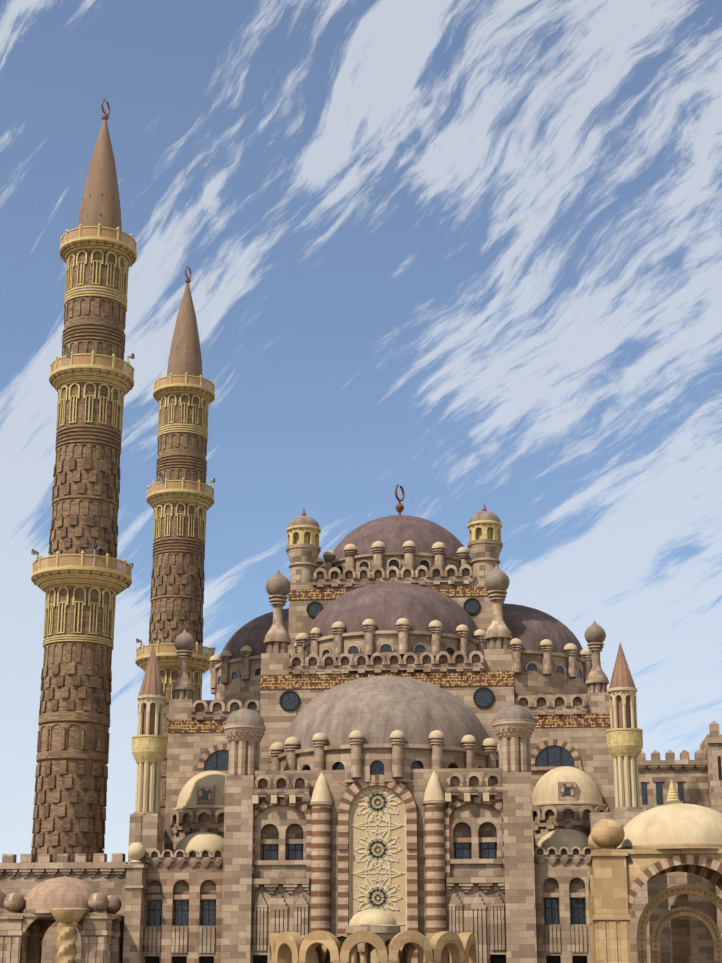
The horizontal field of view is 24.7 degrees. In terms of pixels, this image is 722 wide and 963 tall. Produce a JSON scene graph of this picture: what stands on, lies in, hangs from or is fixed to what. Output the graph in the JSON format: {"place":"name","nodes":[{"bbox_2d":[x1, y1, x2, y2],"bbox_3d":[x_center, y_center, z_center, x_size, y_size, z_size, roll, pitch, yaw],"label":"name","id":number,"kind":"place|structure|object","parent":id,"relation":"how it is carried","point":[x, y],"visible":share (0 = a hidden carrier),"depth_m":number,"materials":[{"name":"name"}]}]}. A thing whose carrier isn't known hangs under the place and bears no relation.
{"place":"outdoors","nodes":[
{"label":"outdoors","id":0,"kind":"place"},
{"bbox_2d":[0,485,721,962],"bbox_3d":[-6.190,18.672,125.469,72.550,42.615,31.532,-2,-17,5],"label":"mosque","id":1,"kind":"structure","parent":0,"point":[414,723],"depth_m":111.40,"materials":[{"name":"stone"}]},
{"bbox_2d":[0,0,721,862],"label":"sky","id":2,"kind":"structure","parent":0,"point":[463,256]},
{"label":"ground","id":3,"kind":"structure","parent":0,"visible":0},
{"bbox_2d":[31,99,136,861],"bbox_3d":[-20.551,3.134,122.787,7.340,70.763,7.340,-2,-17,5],"label":"minaret","id":4,"kind":"object","parent":3,"relation":"on","point":[82,580],"visible":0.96,"depth_m":120.67,"materials":[{"name":"stone"}]},
{"bbox_2d":[135,266,214,857],"bbox_3d":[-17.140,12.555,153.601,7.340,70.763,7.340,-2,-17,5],"label":"minaret","id":5,"kind":"object","parent":3,"relation":"on","point":[180,500],"visible":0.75,"depth_m":154.36,"materials":[{"name":"stone"}]},
{"bbox_2d":[0,780,721,962],"bbox_3d":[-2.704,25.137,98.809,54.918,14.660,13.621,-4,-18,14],"label":"domed entrance pavilions","id":6,"kind":"object","parent":3,"relation":"on","point":[675,838],"visible":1,"depth_m":93.80,"materials":[{"name":"stone"}]}
]}

